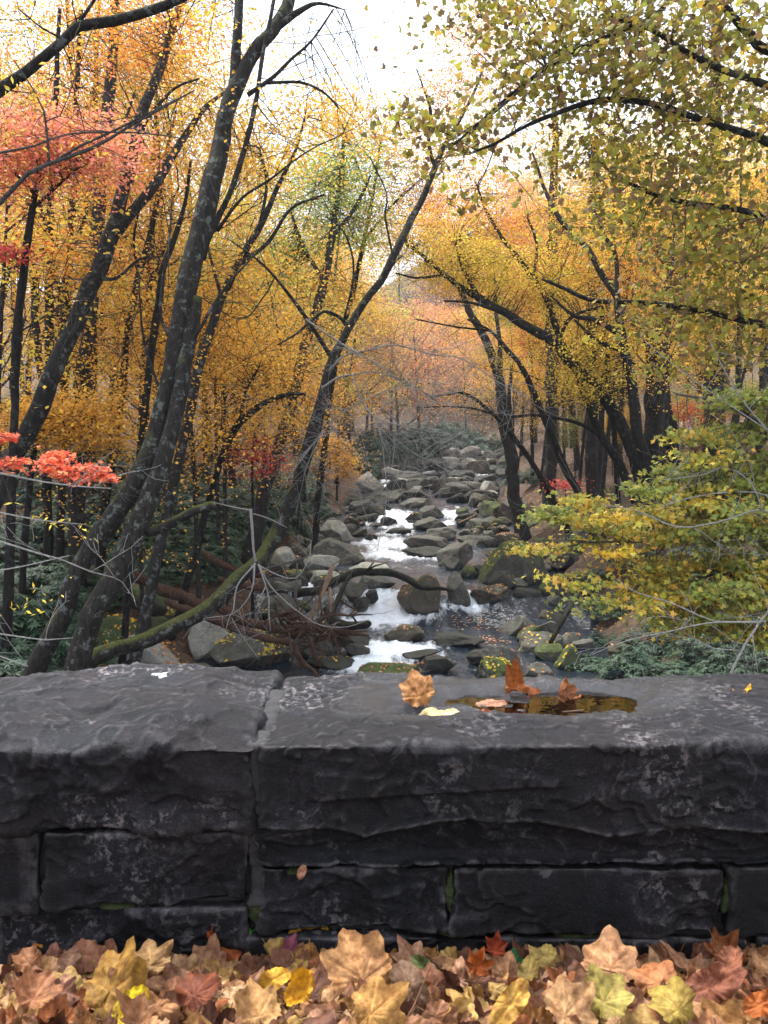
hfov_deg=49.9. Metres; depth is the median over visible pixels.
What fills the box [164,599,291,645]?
rotted log
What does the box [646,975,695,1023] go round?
fallen leaf
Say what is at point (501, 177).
forest tree
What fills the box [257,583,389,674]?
root tangle
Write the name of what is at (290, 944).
fallen leaf
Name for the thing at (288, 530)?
rhododendron bush
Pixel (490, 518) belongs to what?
stone
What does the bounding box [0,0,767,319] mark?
sky
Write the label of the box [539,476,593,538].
red shrub
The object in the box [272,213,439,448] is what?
forest tree
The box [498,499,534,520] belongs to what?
boulder
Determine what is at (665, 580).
yellow maple
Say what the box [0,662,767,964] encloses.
stone wall
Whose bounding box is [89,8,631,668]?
tree
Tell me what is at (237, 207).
forest tree
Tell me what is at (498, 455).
stone
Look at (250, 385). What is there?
forest tree
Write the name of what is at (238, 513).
rhododendron bush
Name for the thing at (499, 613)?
stream
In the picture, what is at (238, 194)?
forest tree
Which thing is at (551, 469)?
straight tree
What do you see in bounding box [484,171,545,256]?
forest tree
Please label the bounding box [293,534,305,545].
rock
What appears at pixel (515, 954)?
green sprig
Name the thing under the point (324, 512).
rhododendron bush
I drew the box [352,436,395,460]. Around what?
rhododendron bush
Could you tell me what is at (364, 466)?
rhododendron bush
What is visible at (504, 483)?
rhododendron bush
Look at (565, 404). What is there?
forest tree
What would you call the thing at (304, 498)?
forest tree
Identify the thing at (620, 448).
forest tree
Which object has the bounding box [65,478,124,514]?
rhododendron bush
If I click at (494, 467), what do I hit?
rhododendron bush
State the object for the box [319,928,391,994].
fallen leaf
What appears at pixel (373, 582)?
rock
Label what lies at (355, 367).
forest tree
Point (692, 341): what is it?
forest tree
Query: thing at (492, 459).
stone
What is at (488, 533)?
rock
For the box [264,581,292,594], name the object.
stone
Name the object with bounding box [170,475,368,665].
hanging dead branch
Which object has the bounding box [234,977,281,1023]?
fallen leaf
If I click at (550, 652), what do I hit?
stone
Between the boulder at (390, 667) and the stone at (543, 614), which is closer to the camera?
the boulder at (390, 667)
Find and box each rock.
[151,616,168,627]
[191,663,210,666]
[258,604,276,619]
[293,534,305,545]
[306,656,354,669]
[310,570,338,582]
[337,516,359,526]
[344,643,369,654]
[348,562,389,569]
[349,494,359,498]
[353,597,370,611]
[359,576,395,588]
[360,513,378,521]
[364,534,377,539]
[366,590,377,603]
[380,516,396,525]
[384,469,401,479]
[385,528,410,533]
[402,649,440,658]
[405,512,420,522]
[416,661,430,673]
[423,470,437,475]
[426,476,438,482]
[433,632,484,645]
[438,488,450,495]
[442,557,461,569]
[446,493,467,502]
[461,566,477,577]
[482,530,494,536]
[527,522,537,527]
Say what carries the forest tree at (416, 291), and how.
on the ground
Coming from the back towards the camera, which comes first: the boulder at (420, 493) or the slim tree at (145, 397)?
the boulder at (420, 493)
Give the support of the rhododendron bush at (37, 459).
on the ground
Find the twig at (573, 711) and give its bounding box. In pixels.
[562,709,583,711]
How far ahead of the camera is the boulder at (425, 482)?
50.27 m
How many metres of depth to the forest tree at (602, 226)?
39.62 m
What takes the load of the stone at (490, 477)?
on the stream
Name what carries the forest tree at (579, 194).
on the ground
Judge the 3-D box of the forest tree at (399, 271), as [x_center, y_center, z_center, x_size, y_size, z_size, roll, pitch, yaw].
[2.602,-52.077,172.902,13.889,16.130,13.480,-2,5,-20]
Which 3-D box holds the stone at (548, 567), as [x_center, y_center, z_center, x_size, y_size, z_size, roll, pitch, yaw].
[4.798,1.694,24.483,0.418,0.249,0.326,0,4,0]
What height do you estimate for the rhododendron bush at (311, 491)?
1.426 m
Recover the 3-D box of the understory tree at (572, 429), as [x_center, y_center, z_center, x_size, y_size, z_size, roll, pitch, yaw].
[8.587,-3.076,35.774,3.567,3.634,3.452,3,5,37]
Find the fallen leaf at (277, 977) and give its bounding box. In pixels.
[259,967,290,990]
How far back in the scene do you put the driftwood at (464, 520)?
33.42 m
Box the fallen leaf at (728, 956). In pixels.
[716,945,742,966]
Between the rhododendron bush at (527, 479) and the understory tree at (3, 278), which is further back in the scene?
the rhododendron bush at (527, 479)
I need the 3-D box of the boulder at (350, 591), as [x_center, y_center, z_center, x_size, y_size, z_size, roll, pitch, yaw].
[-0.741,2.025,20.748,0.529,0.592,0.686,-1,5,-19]
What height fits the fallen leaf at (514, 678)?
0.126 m
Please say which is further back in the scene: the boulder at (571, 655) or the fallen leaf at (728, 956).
the boulder at (571, 655)
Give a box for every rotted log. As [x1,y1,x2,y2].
[133,571,280,633]
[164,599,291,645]
[202,551,268,578]
[217,576,264,591]
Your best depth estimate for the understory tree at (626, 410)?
39.12 m
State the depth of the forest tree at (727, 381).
47.85 m
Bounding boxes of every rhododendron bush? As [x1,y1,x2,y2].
[0,426,42,459]
[0,508,89,563]
[0,524,57,585]
[0,555,117,624]
[0,587,73,661]
[0,600,123,670]
[0,643,60,677]
[1,390,53,420]
[5,465,57,505]
[16,477,67,516]
[19,438,126,482]
[26,557,107,610]
[29,502,115,564]
[64,492,170,547]
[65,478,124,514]
[86,517,149,564]
[87,573,131,609]
[97,445,134,489]
[97,487,179,519]
[104,513,206,572]
[119,452,235,502]
[134,546,194,587]
[150,513,205,561]
[157,475,208,510]
[164,547,231,585]
[171,499,243,554]
[174,489,249,548]
[189,543,242,578]
[199,487,249,520]
[219,487,296,527]
[228,527,270,562]
[232,503,276,538]
[236,463,287,488]
[255,475,311,504]
[267,510,297,537]
[268,499,309,530]
[284,461,330,486]
[289,477,337,506]
[293,524,312,539]
[298,502,313,517]
[309,505,335,520]
[333,451,372,470]
[347,423,418,460]
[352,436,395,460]
[358,452,387,476]
[372,425,442,460]
[382,449,404,463]
[393,419,451,440]
[395,443,420,458]
[409,416,470,447]
[421,437,451,450]
[429,435,468,449]
[439,431,495,448]
[443,421,484,440]
[468,432,502,451]
[489,463,506,471]
[499,469,527,486]
[519,466,544,485]
[557,529,587,555]
[565,652,619,672]
[573,566,610,593]
[582,515,629,537]
[587,631,620,646]
[592,644,667,679]
[593,591,632,620]
[599,543,654,569]
[611,622,675,665]
[641,656,704,676]
[664,623,727,666]
[665,546,715,579]
[686,642,761,675]
[707,609,765,654]
[722,643,767,674]
[731,548,767,579]
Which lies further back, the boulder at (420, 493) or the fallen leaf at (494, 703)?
the boulder at (420, 493)
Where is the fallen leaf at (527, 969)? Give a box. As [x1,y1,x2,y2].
[517,954,538,980]
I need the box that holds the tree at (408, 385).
[228,266,569,612]
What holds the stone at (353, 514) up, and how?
on the stream
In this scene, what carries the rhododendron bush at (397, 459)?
on the ground
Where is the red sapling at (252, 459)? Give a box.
[206,430,326,618]
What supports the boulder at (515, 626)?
on the stream
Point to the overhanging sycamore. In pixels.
(623, 21)
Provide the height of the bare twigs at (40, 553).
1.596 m
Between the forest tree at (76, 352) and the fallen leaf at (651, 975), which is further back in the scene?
the forest tree at (76, 352)
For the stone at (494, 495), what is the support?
on the stream
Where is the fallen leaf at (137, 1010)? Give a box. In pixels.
[115,988,160,1023]
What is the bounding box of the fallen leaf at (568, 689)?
[558,677,577,701]
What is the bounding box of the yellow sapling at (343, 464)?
[300,427,377,500]
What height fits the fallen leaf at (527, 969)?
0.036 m
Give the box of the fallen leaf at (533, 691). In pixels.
[526,685,541,697]
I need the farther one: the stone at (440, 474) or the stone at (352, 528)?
the stone at (440, 474)
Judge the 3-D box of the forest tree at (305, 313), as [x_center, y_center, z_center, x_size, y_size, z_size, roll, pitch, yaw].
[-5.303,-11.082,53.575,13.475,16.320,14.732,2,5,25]
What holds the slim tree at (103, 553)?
on the ground
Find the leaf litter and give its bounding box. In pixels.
[0,926,767,1023]
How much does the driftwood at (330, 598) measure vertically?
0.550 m
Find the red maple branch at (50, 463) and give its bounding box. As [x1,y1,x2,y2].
[0,420,148,532]
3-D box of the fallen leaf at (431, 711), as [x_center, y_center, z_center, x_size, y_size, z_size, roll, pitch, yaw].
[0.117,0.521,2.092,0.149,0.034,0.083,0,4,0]
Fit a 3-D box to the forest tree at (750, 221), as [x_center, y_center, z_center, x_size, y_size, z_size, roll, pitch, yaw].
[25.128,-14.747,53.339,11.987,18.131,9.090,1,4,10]
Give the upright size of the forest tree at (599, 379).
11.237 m
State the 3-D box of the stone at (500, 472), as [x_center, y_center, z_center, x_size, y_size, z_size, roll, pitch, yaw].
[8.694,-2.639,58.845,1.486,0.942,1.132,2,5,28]
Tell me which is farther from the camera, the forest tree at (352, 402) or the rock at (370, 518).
the forest tree at (352, 402)
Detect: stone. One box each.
[257,577,284,585]
[261,609,282,617]
[264,556,271,569]
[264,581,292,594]
[265,617,287,625]
[269,560,289,574]
[283,569,306,577]
[286,580,301,590]
[288,559,305,569]
[288,573,308,586]
[288,607,305,616]
[290,546,303,554]
[296,550,311,559]
[297,547,309,552]
[300,600,310,613]
[303,537,310,546]
[306,569,315,581]
[309,619,330,633]
[311,576,331,586]
[333,511,344,515]
[344,498,355,504]
[346,524,356,533]
[348,513,357,516]
[351,529,367,536]
[368,491,401,502]
[369,522,381,526]
[370,490,385,494]
[379,502,390,509]
[380,467,403,477]
[383,478,407,490]
[392,473,425,479]
[393,466,419,471]
[401,460,427,470]
[403,471,424,475]
[406,481,421,489]
[423,457,445,469]
[431,477,459,491]
[434,491,446,496]
[438,471,448,476]
[440,449,461,457]
[442,457,459,462]
[443,482,472,495]
[445,459,455,468]
[448,463,467,471]
[448,470,474,478]
[455,507,468,514]
[456,519,465,525]
[459,446,480,456]
[459,529,470,534]
[461,458,476,462]
[461,481,481,489]
[463,476,473,480]
[464,460,490,473]
[465,489,498,500]
[467,493,494,505]
[470,529,480,533]
[473,473,496,482]
[473,563,483,570]
[475,526,484,532]
[480,481,499,492]
[480,536,498,545]
[484,549,493,554]
[485,452,503,459]
[485,516,495,521]
[486,523,499,529]
[487,570,516,588]
[489,458,498,463]
[489,526,503,532]
[490,518,504,525]
[492,447,503,452]
[496,461,506,466]
[496,468,504,477]
[497,456,520,461]
[498,517,512,523]
[500,525,509,531]
[513,578,528,586]
[532,574,545,583]
[533,643,563,661]
[534,538,551,542]
[538,609,548,619]
[538,621,556,632]
[545,565,551,570]
[547,595,560,604]
[547,610,562,622]
[571,639,595,649]
[607,640,639,661]
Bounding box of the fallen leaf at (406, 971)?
[389,959,429,1013]
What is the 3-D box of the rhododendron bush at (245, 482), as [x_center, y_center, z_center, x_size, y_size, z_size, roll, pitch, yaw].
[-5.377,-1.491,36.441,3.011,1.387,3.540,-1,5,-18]
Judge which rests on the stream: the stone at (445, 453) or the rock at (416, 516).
the rock at (416, 516)
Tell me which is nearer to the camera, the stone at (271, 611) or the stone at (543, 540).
the stone at (271, 611)
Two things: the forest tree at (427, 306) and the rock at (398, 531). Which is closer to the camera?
the rock at (398, 531)
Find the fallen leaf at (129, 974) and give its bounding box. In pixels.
[83,936,146,1013]
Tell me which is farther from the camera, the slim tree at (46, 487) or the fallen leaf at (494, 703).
the slim tree at (46, 487)
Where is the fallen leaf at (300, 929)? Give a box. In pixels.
[288,926,328,933]
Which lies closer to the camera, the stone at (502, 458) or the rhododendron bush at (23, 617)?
the rhododendron bush at (23, 617)
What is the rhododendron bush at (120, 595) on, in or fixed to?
on the ground
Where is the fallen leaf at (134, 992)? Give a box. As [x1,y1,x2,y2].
[111,984,148,1023]
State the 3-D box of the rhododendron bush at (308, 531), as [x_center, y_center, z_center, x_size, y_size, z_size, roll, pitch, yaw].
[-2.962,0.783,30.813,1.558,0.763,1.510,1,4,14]
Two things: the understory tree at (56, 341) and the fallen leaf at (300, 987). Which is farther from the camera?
the understory tree at (56, 341)
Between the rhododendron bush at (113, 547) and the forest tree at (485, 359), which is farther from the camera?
the forest tree at (485, 359)
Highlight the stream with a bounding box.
[192,443,627,679]
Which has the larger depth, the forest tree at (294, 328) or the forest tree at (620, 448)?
the forest tree at (294, 328)
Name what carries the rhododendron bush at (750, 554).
on the ground
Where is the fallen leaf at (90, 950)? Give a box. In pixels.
[54,938,107,974]
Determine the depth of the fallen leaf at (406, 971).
1.53 m
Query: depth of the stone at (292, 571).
22.25 m
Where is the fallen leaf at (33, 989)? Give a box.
[13,966,63,1019]
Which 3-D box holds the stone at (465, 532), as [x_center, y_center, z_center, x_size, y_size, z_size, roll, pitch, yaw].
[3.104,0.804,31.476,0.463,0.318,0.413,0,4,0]
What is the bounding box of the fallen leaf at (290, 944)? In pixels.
[283,933,297,950]
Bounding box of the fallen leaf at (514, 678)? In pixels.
[505,659,529,693]
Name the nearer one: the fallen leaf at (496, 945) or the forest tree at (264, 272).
the fallen leaf at (496, 945)
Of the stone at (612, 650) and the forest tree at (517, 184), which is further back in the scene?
the forest tree at (517, 184)
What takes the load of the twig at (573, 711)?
on the rain puddle
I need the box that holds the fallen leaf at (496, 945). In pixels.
[485,930,507,956]
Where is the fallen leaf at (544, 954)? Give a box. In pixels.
[534,944,556,966]
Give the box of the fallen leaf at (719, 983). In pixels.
[685,963,746,1004]
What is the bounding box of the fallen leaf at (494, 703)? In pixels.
[476,699,505,706]
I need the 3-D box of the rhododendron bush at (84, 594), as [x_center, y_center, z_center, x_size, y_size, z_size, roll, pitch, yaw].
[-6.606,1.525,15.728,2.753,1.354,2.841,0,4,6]
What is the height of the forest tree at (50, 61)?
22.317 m
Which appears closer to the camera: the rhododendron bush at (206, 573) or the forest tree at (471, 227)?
the rhododendron bush at (206, 573)
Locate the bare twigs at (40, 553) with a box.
[0,426,164,666]
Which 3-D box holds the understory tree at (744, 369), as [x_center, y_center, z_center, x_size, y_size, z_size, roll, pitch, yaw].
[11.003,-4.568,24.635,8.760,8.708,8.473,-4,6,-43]
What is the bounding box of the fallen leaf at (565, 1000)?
[543,974,597,1023]
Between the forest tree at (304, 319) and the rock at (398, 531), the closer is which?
the rock at (398, 531)
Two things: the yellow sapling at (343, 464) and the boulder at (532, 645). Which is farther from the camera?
the yellow sapling at (343, 464)
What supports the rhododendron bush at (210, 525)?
on the ground
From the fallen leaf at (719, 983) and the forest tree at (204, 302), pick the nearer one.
the fallen leaf at (719, 983)
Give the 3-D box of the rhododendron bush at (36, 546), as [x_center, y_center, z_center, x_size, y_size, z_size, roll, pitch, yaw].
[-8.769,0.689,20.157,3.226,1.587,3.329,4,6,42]
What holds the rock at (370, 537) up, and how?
on the stream
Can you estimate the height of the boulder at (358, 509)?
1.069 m
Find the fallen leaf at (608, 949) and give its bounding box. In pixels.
[581,924,637,981]
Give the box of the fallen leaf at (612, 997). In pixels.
[585,963,634,1023]
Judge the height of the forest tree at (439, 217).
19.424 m
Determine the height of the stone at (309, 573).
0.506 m
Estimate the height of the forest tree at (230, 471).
15.370 m
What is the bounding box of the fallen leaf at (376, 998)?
[351,973,408,1023]
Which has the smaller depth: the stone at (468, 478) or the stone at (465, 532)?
the stone at (465, 532)
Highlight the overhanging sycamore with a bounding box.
[351,0,767,406]
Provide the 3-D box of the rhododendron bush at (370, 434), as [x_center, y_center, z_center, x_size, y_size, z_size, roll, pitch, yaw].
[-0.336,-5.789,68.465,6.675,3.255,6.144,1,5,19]
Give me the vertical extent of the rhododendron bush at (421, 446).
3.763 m
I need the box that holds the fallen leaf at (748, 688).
[732,684,750,691]
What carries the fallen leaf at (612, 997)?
on the leaf litter
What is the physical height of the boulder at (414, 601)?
1.170 m
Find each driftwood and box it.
[262,551,319,569]
[293,563,297,615]
[307,546,356,621]
[319,624,369,635]
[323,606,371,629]
[328,587,332,611]
[331,574,349,613]
[340,600,357,610]
[419,433,462,452]
[458,513,476,523]
[534,570,598,643]
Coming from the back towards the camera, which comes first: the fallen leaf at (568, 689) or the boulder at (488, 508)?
the boulder at (488, 508)
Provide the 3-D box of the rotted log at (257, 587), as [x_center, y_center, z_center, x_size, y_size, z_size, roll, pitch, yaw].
[-2.963,1.499,17.162,0.993,0.327,0.162,0,4,0]
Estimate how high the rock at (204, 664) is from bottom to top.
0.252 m
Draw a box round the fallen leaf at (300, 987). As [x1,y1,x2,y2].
[283,967,314,1011]
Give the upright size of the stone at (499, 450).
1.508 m
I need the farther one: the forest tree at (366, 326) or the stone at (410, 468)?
the forest tree at (366, 326)
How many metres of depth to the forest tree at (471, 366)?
128.84 m
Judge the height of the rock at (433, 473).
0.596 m
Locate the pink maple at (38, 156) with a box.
[0,51,219,662]
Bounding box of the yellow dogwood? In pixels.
[0,358,155,604]
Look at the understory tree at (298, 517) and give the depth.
29.98 m
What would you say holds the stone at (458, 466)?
on the ground
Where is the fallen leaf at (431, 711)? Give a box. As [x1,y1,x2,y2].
[419,707,459,715]
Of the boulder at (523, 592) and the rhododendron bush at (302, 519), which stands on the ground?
the rhododendron bush at (302, 519)
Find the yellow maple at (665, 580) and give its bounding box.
[485,351,767,673]
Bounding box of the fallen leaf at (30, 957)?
[12,946,42,971]
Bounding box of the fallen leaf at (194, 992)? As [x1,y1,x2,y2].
[174,972,221,1018]
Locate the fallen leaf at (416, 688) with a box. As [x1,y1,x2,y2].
[399,668,434,707]
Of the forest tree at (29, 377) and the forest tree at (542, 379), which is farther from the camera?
the forest tree at (542, 379)
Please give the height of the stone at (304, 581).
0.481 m
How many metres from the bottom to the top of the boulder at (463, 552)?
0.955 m
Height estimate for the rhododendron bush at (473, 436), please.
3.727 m
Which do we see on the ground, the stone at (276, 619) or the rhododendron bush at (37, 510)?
the rhododendron bush at (37, 510)
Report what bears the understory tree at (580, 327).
on the ground
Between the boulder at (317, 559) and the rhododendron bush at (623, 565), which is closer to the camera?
the rhododendron bush at (623, 565)
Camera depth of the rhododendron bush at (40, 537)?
19.74 m
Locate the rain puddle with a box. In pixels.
[445,691,637,715]
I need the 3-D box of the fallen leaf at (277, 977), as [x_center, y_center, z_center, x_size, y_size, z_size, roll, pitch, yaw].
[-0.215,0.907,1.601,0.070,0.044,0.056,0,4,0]
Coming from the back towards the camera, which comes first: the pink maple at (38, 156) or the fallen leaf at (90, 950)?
the pink maple at (38, 156)
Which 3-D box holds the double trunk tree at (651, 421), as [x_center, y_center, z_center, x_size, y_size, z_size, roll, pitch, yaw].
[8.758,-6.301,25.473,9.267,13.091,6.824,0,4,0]
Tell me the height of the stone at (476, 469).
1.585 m
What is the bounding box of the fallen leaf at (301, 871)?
[297,865,306,880]
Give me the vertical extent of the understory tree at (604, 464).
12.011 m
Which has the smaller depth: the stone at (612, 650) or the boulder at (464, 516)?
the stone at (612, 650)
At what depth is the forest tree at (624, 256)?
53.32 m
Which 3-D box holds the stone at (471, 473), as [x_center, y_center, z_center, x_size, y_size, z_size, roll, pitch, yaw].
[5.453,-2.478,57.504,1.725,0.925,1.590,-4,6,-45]
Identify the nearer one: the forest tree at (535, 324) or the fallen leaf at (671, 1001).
the fallen leaf at (671, 1001)
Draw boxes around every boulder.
[97,615,137,663]
[114,634,180,664]
[117,585,169,616]
[163,604,187,619]
[188,620,228,659]
[210,629,293,666]
[261,593,304,616]
[270,546,295,566]
[299,632,332,657]
[303,555,339,570]
[312,537,364,563]
[320,520,352,541]
[330,630,370,647]
[341,582,367,602]
[348,499,385,515]
[356,471,383,491]
[357,662,419,672]
[384,624,424,641]
[397,574,440,614]
[400,489,429,498]
[400,498,431,508]
[400,546,441,556]
[403,535,448,547]
[407,477,430,488]
[412,516,447,529]
[419,505,443,517]
[423,655,456,672]
[426,527,456,539]
[436,542,472,565]
[447,571,470,606]
[449,471,465,477]
[454,511,477,521]
[457,535,484,545]
[465,517,489,529]
[465,648,484,665]
[470,584,509,604]
[475,657,509,677]
[477,540,547,583]
[478,500,500,516]
[478,644,519,663]
[495,532,519,544]
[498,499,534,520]
[499,615,534,635]
[512,587,542,597]
[516,625,538,640]
[519,631,563,652]
[523,662,553,677]
[539,578,564,595]
[550,550,578,570]
[553,645,580,669]
[562,632,580,646]
[569,569,591,580]
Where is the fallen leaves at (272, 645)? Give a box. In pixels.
[1,452,767,677]
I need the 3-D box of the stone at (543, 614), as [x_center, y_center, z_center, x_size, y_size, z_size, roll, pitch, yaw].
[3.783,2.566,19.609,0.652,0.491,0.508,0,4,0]
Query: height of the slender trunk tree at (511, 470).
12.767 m
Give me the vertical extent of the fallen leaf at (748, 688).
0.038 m
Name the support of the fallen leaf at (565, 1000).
on the leaf litter
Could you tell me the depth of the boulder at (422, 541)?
28.46 m
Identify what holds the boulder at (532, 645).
on the stream
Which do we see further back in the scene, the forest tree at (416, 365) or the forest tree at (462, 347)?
the forest tree at (462, 347)
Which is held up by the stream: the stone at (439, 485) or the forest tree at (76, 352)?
the stone at (439, 485)
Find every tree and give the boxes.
[0,0,71,178]
[0,0,193,454]
[0,0,265,114]
[0,0,307,509]
[0,0,361,527]
[0,0,449,675]
[0,0,450,564]
[0,5,179,575]
[0,6,132,584]
[0,8,313,510]
[0,34,129,381]
[0,68,114,455]
[0,90,122,572]
[0,108,189,448]
[0,110,222,433]
[0,133,217,620]
[0,182,210,404]
[0,212,56,376]
[0,219,55,407]
[0,261,361,612]
[1,140,68,336]
[1,189,350,598]
[3,122,339,501]
[4,292,54,356]
[9,251,200,442]
[15,0,257,611]
[16,1,322,515]
[20,30,298,473]
[20,179,367,511]
[23,295,121,396]
[41,307,160,406]
[44,128,236,663]
[46,96,253,581]
[51,244,432,606]
[72,181,408,558]
[72,258,221,395]
[74,80,392,489]
[74,158,183,457]
[77,272,171,384]
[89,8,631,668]
[113,58,414,664]
[113,309,287,471]
[132,38,267,479]
[134,235,448,512]
[141,282,398,548]
[142,277,357,641]
[182,124,334,462]
[185,182,350,438]
[186,140,319,464]
[199,276,291,430]
[208,245,402,461]
[210,232,383,461]
[219,351,398,534]
[221,44,424,567]
[228,266,569,612]
[232,216,401,445]
[233,305,310,446]
[242,311,369,467]
[248,203,405,429]
[249,216,371,437]
[263,274,410,453]
[269,49,492,550]
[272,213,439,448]
[277,263,460,485]
[281,169,402,468]
[292,256,407,435]
[312,278,422,420]
[313,307,405,431]
[340,291,412,433]
[340,329,432,430]
[344,176,644,499]
[349,305,479,453]
[352,356,406,427]
[358,0,634,512]
[366,283,596,539]
[367,229,422,300]
[369,294,502,444]
[370,146,647,531]
[381,215,549,537]
[384,298,455,383]
[395,308,451,388]
[399,363,591,538]
[402,265,462,313]
[403,302,469,397]
[405,183,707,436]
[415,220,464,299]
[416,199,490,259]
[417,298,486,411]
[419,306,508,415]
[420,235,472,309]
[423,184,730,470]
[427,337,493,427]
[430,308,480,398]
[436,201,496,301]
[437,237,522,316]
[437,337,579,442]
[439,258,560,443]
[441,301,545,421]
[452,318,522,420]
[455,222,605,447]
[456,297,576,456]
[461,163,540,249]
[471,283,612,494]
[481,171,545,269]
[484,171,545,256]
[485,224,617,447]
[486,131,691,545]
[488,240,696,502]
[490,81,664,509]
[490,200,559,481]
[492,297,644,441]
[496,303,637,458]
[497,150,767,506]
[502,314,585,408]
[505,144,572,229]
[505,145,749,481]
[512,177,587,316]
[516,175,609,465]
[516,294,640,371]
[518,108,767,508]
[528,196,580,256]
[543,293,647,430]
[556,107,756,346]
[558,287,655,544]
[558,410,605,477]
[560,165,646,318]
[560,207,728,416]
[563,180,609,221]
[564,113,764,390]
[566,257,683,396]
[569,144,694,436]
[572,288,644,439]
[573,186,700,459]
[573,280,617,427]
[574,339,639,440]
[579,284,647,395]
[580,133,767,550]
[583,409,642,475]
[612,225,767,489]
[614,0,767,489]
[614,209,760,439]
[618,395,644,458]
[623,412,694,462]
[624,136,663,193]
[630,281,767,452]
[638,312,761,450]
[641,284,704,416]
[651,156,765,292]
[657,72,767,435]
[664,102,767,497]
[666,167,766,391]
[669,384,693,416]
[671,380,703,449]
[671,397,729,448]
[673,284,764,383]
[674,394,731,450]
[678,411,746,434]
[679,140,767,383]
[681,389,765,471]
[693,93,767,454]
[724,373,767,448]
[725,106,767,304]
[725,336,758,389]
[727,159,765,370]
[734,173,766,364]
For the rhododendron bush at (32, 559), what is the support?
on the ground
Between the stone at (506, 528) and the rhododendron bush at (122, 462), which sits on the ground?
the rhododendron bush at (122, 462)
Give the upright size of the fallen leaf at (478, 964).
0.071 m
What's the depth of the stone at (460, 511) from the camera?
36.65 m
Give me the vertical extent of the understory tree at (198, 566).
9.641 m
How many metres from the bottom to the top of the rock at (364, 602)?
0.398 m
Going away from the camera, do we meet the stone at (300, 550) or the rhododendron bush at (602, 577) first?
the rhododendron bush at (602, 577)
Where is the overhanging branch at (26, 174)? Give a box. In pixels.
[0,0,295,258]
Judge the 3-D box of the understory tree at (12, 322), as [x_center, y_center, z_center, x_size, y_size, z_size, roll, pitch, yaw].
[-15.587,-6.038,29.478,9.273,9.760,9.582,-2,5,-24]
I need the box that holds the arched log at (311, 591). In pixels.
[291,561,452,598]
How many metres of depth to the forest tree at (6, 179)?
35.07 m
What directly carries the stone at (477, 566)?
on the stream
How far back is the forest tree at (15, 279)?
47.54 m
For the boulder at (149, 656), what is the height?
1.082 m
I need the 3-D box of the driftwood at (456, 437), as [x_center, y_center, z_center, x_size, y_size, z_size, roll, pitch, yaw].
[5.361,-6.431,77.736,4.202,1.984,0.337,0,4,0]
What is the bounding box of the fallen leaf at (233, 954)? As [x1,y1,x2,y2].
[207,926,241,960]
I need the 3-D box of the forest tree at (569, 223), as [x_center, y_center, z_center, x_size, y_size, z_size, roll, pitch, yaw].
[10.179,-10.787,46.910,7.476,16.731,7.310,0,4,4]
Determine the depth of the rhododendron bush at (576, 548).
25.30 m
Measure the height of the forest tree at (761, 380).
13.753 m
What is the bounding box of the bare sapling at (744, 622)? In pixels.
[574,290,767,673]
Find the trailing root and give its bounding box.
[293,642,327,676]
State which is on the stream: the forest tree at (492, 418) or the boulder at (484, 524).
the boulder at (484, 524)
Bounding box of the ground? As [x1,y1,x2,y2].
[0,173,767,676]
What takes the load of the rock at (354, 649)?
on the stream
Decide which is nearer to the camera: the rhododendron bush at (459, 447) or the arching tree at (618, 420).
the arching tree at (618, 420)
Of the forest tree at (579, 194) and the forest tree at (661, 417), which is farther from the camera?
the forest tree at (579, 194)
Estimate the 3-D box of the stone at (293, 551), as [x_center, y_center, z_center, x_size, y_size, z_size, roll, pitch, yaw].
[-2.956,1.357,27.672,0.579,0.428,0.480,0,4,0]
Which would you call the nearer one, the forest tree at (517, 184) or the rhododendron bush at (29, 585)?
the rhododendron bush at (29, 585)
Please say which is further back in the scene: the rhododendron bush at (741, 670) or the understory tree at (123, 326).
the understory tree at (123, 326)
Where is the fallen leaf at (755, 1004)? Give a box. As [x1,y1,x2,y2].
[740,989,767,1017]
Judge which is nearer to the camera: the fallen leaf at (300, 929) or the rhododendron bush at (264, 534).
the fallen leaf at (300, 929)
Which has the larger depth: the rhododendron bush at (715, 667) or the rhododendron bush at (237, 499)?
the rhododendron bush at (237, 499)
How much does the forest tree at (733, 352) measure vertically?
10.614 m
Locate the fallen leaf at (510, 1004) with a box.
[489,978,529,1023]
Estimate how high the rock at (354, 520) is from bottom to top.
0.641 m
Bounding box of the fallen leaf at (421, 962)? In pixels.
[411,954,439,969]
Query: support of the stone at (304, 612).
on the stream
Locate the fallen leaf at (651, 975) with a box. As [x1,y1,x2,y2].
[628,960,676,996]
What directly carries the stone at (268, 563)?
on the stream
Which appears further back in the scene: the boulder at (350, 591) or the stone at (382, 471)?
the stone at (382, 471)
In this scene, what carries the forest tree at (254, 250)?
on the ground
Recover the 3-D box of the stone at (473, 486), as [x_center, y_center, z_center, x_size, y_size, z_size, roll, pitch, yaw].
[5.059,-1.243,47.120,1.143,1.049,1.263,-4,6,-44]
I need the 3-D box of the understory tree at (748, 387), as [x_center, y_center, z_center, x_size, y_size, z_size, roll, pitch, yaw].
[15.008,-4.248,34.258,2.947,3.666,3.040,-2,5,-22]
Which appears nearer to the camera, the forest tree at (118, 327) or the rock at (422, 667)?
the rock at (422, 667)
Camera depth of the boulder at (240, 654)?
16.21 m
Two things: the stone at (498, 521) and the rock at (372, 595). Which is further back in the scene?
the stone at (498, 521)
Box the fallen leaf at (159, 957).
[134,939,173,979]
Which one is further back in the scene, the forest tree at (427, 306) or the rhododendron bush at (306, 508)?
the forest tree at (427, 306)
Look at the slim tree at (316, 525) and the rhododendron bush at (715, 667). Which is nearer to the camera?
the rhododendron bush at (715, 667)
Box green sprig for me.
[511,948,522,963]
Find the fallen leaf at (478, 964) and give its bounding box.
[465,947,494,981]
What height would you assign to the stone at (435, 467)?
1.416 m
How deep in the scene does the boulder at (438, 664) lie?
15.86 m

